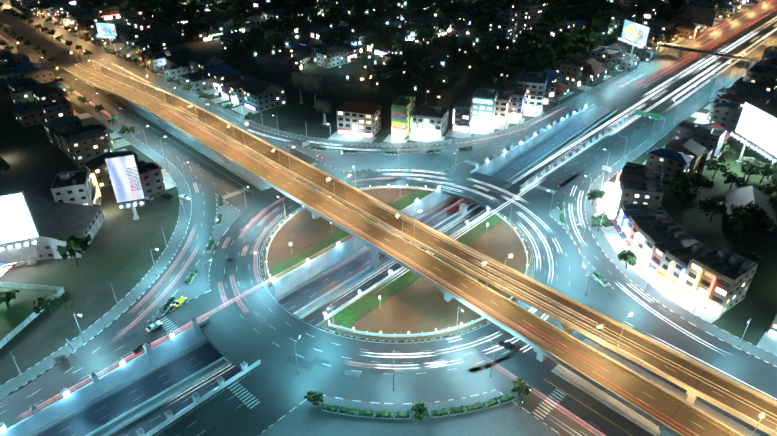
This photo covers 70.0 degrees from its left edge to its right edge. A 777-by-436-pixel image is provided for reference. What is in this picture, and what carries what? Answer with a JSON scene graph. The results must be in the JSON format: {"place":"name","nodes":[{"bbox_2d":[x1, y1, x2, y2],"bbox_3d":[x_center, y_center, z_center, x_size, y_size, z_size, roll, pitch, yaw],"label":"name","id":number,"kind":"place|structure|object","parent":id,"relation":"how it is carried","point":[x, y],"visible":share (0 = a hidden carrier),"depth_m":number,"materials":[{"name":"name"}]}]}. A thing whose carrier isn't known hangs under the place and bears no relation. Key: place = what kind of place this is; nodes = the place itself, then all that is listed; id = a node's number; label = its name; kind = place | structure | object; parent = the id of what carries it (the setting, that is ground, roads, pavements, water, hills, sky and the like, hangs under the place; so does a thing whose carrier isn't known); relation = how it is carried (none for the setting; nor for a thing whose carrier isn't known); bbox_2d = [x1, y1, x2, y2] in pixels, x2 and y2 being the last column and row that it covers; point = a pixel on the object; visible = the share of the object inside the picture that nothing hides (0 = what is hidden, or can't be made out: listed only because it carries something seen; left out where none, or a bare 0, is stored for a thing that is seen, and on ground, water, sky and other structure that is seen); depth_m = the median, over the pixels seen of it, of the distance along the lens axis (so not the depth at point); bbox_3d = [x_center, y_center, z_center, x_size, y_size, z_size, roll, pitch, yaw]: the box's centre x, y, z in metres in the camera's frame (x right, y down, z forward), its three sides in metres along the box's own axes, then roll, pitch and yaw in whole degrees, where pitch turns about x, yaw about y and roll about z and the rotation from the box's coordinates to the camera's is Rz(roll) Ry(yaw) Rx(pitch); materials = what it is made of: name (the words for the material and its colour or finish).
{"place":"outdoors","nodes":[
{"label":"outdoors","id":0,"kind":"place"},
{"bbox_2d":[0,45,190,397],"bbox_3d":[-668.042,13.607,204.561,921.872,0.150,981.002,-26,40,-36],"label":"sidewalk paving","id":1,"kind":"structure","parent":0,"point":[130,298],"depth_m":195.66,"materials":[{"name":"concrete"}]},
{"bbox_2d":[178,194,188,198],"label":"car","id":2,"kind":"object","parent":1,"relation":"on","point":[184,196],"visible":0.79,"depth_m":240.89,"materials":[{"name":"white paint"}]},
{"bbox_2d":[147,195,242,322],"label":"island paving","id":3,"kind":"structure","parent":0,"point":[197,286],"depth_m":199.27,"materials":[{"name":"grey concrete"}]},
{"bbox_2d":[200,172,521,369],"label":"bridge deck","id":4,"kind":"structure","parent":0,"point":[234,337],"depth_m":171.91,"materials":[{"name":"concrete"}]},
{"bbox_2d":[0,121,736,424],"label":"slip roads","id":5,"kind":"structure","parent":0,"point":[51,382],"depth_m":192.90,"materials":[{"name":"grey asphalt"}]},
{"bbox_2d":[1,0,767,146],"bbox_3d":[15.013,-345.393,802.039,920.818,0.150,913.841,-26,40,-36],"label":"sidewalk paving","id":6,"kind":"structure","parent":0,"point":[507,130],"depth_m":347.43,"materials":[{"name":"grey concrete"}]},
{"bbox_2d":[8,15,774,374],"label":"utility poles","id":7,"kind":"object","parent":6,"relation":"on","point":[306,135],"visible":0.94,"depth_m":233.38,"materials":[{"name":"concrete"}]},
{"bbox_2d":[14,0,768,390],"bbox_3d":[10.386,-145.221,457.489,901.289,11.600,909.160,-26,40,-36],"label":"street lamps","id":8,"kind":"object","parent":6,"relation":"on","point":[398,166],"visible":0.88,"depth_m":219.74,"materials":[{"name":"grey metal"}]},
{"bbox_2d":[0,0,776,385],"bbox_3d":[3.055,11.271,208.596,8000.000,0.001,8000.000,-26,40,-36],"label":"ground","id":9,"kind":"structure","parent":0,"point":[32,156],"depth_m":244.60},
{"bbox_2d":[0,2,253,316],"bbox_3d":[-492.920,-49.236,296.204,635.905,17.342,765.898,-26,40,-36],"label":"trees","id":10,"kind":"object","parent":9,"relation":"on","point":[79,245],"visible":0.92,"depth_m":312.64,"materials":[{"name":"green plant"}]},
{"bbox_2d":[143,196,153,200],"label":"car","id":11,"kind":"object","parent":9,"relation":"on","point":[149,198],"visible":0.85,"depth_m":239.38,"materials":[{"name":"grey paint"}]},
{"bbox_2d":[161,193,172,198],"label":"car","id":12,"kind":"object","parent":9,"relation":"on","point":[168,195],"visible":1,"depth_m":241.02,"materials":[{"name":"black paint"}]},
{"bbox_2d":[0,104,636,435],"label":"underpass","id":13,"kind":"object","parent":9,"relation":"on","point":[122,408],"visible":0.81,"depth_m":183.64,"materials":[{"name":"concrete"}]},
{"bbox_2d":[36,107,625,435],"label":"lane markings","id":14,"kind":"object","parent":13,"relation":"on","point":[294,306],"visible":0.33,"depth_m":187.96,"materials":[{"name":"white paint"}]},
{"bbox_2d":[0,0,776,335],"bbox_3d":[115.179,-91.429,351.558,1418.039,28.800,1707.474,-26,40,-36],"label":"buildings","id":15,"kind":"structure","parent":9,"relation":"on","point":[60,204],"depth_m":318.52,"materials":[{"name":"white concrete"}]},
{"bbox_2d":[0,5,776,270],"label":"billboards","id":16,"kind":"object","parent":9,"relation":"on","point":[757,126],"visible":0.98,"depth_m":222.98,"materials":[{"name":"white"}]},
{"bbox_2d":[0,106,776,435],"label":"kerbs","id":17,"kind":"structure","parent":9,"relation":"on","point":[382,340],"depth_m":195.15,"materials":[{"name":"white paint"}]},
{"bbox_2d":[0,141,776,340],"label":"lot grass","id":18,"kind":"structure","parent":9,"relation":"on","point":[16,313],"depth_m":186.24,"materials":[{"name":"green plant"}]},
{"bbox_2d":[0,282,64,347],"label":"boundary wall","id":19,"kind":"structure","parent":18,"relation":"on","point":[21,326],"depth_m":184.15,"materials":[{"name":"concrete"}]},
{"bbox_2d":[84,0,711,90],"bbox_3d":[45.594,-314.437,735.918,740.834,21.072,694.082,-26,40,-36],"label":"tree canopy","id":20,"kind":"object","parent":9,"relation":"on","point":[567,43],"visible":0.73,"depth_m":483.31,"materials":[{"name":"green plant"}]},
{"bbox_2d":[168,1,645,96],"bbox_3d":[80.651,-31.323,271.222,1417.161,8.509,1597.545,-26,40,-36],"label":"yard lamps","id":21,"kind":"object","parent":9,"relation":"on","point":[369,56],"visible":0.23,"depth_m":435.07,"materials":[{"name":"grey metal"}]},
{"bbox_2d":[60,60,776,435],"bbox_3d":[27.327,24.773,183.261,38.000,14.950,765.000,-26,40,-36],"label":"flyover","id":22,"kind":"object","parent":9,"relation":"on","point":[672,416],"visible":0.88,"depth_m":174.85,"materials":[{"name":"concrete"}]},
{"bbox_2d":[70,52,776,435],"bbox_3d":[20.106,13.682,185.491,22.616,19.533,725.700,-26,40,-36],"label":"street lamps","id":23,"kind":"object","parent":22,"relation":"on","point":[414,232],"visible":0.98,"depth_m":194.60,"materials":[{"name":"grey metal"}]},
{"bbox_2d":[76,65,776,435],"bbox_3d":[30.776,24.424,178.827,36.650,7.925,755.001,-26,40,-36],"label":"flyover markings","id":24,"kind":"object","parent":22,"relation":"on","point":[470,281],"visible":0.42,"depth_m":175.25,"materials":[{"name":"white paint"}]},
{"bbox_2d":[587,135,776,276],"bbox_3d":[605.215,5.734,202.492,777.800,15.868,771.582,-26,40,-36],"label":"trees","id":25,"kind":"object","parent":9,"relation":"on","point":[746,217],"visible":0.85,"depth_m":232.60,"materials":[{"name":"green plant"}]},
{"bbox_2d":[656,42,756,68],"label":"footbridge","id":26,"kind":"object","parent":9,"relation":"on","point":[659,48],"visible":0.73,"depth_m":425.70,"materials":[{"name":"concrete"}]},
{"bbox_2d":[0,0,776,435],"bbox_3d":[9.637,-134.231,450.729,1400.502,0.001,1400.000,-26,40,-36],"label":"arm roads","id":27,"kind":"structure","parent":0,"point":[276,372],"depth_m":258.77,"materials":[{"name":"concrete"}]},
{"bbox_2d":[132,342,151,355],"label":"car","id":28,"kind":"object","parent":27,"relation":"on","point":[139,350],"visible":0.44,"depth_m":161.31,"materials":[{"name":"black paint"}]},
{"bbox_2d":[146,321,162,332],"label":"car","id":29,"kind":"object","parent":27,"relation":"on","point":[151,328],"visible":0.98,"depth_m":169.78,"materials":[{"name":"white paint"}]},
{"bbox_2d":[173,297,186,306],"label":"car","id":30,"kind":"object","parent":27,"relation":"on","point":[179,301],"visible":0.9,"depth_m":179.67,"materials":[{"name":"yellow paint"}]},
{"bbox_2d":[0,1,775,435],"bbox_3d":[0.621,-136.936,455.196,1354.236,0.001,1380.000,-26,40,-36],"label":"road markings","id":31,"kind":"object","parent":27,"relation":"on","point":[356,339],"visible":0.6,"depth_m":170.71,"materials":[{"name":"white paint"}]},
{"bbox_2d":[46,45,751,435],"bbox_3d":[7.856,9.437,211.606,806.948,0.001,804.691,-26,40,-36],"label":"trails","id":32,"kind":"object","parent":27,"relation":"on","point":[456,371],"visible":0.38,"depth_m":198.96,"materials":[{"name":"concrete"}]},
{"bbox_2d":[113,92,763,435],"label":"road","id":33,"kind":"structure","parent":27,"relation":"on","point":[593,391],"depth_m":152.92,"materials":[{"name":"grey asphalt"}]},
{"bbox_2d":[288,143,495,171],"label":"island paving","id":34,"kind":"structure","parent":0,"point":[442,161],"depth_m":275.39,"materials":[{"name":"grey concrete"}]},
{"bbox_2d":[159,146,607,420],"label":"hedges","id":35,"kind":"object","parent":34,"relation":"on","point":[494,404],"visible":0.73,"depth_m":143.65,"materials":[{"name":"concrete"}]},
{"bbox_2d":[262,188,531,341],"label":"island paving","id":36,"kind":"structure","parent":0,"point":[419,305],"depth_m":190.24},
{"bbox_2d":[265,184,527,336],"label":"roundabout island","id":37,"kind":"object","parent":36,"relation":"on","point":[349,316],"visible":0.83,"depth_m":198.70,"materials":[{"name":"grass"},{"name":"soil"},{"name":"concrete"}]},
{"bbox_2d":[20,0,776,354],"bbox_3d":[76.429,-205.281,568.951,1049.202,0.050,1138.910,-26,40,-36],"label":"forecourt paving","id":38,"kind":"structure","parent":0,"point":[768,342],"depth_m":292.66,"materials":[{"name":"concrete"}]},
{"bbox_2d":[210,169,590,402],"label":"junction road","id":39,"kind":"structure","parent":0,"point":[439,383],"depth_m":166.62,"materials":[{"name":"grey asphalt"}]},
{"bbox_2d":[498,341,516,350],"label":"car","id":40,"kind":"object","parent":39,"relation":"on","point":[510,346],"visible":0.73,"depth_m":162.72,"materials":[{"name":"black paint"}]},
{"bbox_2d":[259,390,560,435],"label":"island paving","id":41,"kind":"structure","parent":0,"point":[307,418],"depth_m":140.73,"materials":[{"name":"grey concrete"}]},
{"bbox_2d":[550,203,612,287],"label":"island paving","id":42,"kind":"structure","parent":0,"point":[555,214],"depth_m":217.60,"materials":[{"name":"grey concrete"}]},
{"bbox_2d":[585,43,776,365],"bbox_3d":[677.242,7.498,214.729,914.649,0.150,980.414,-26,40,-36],"label":"sidewalk paving","id":43,"kind":"structure","parent":0,"point":[628,272],"depth_m":207.46,"materials":[{"name":"concrete"}]},
{"bbox_2d":[66,141,611,409],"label":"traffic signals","id":44,"kind":"object","parent":43,"relation":"on","point":[608,169],"visible":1,"depth_m":239.46,"materials":[{"name":"grey metal"}]},
{"bbox_2d":[627,109,665,129],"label":"sign gantry","id":45,"kind":"object","parent":43,"relation":"on","point":[644,113],"visible":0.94,"depth_m":309.92,"materials":[{"name":"green metal"}]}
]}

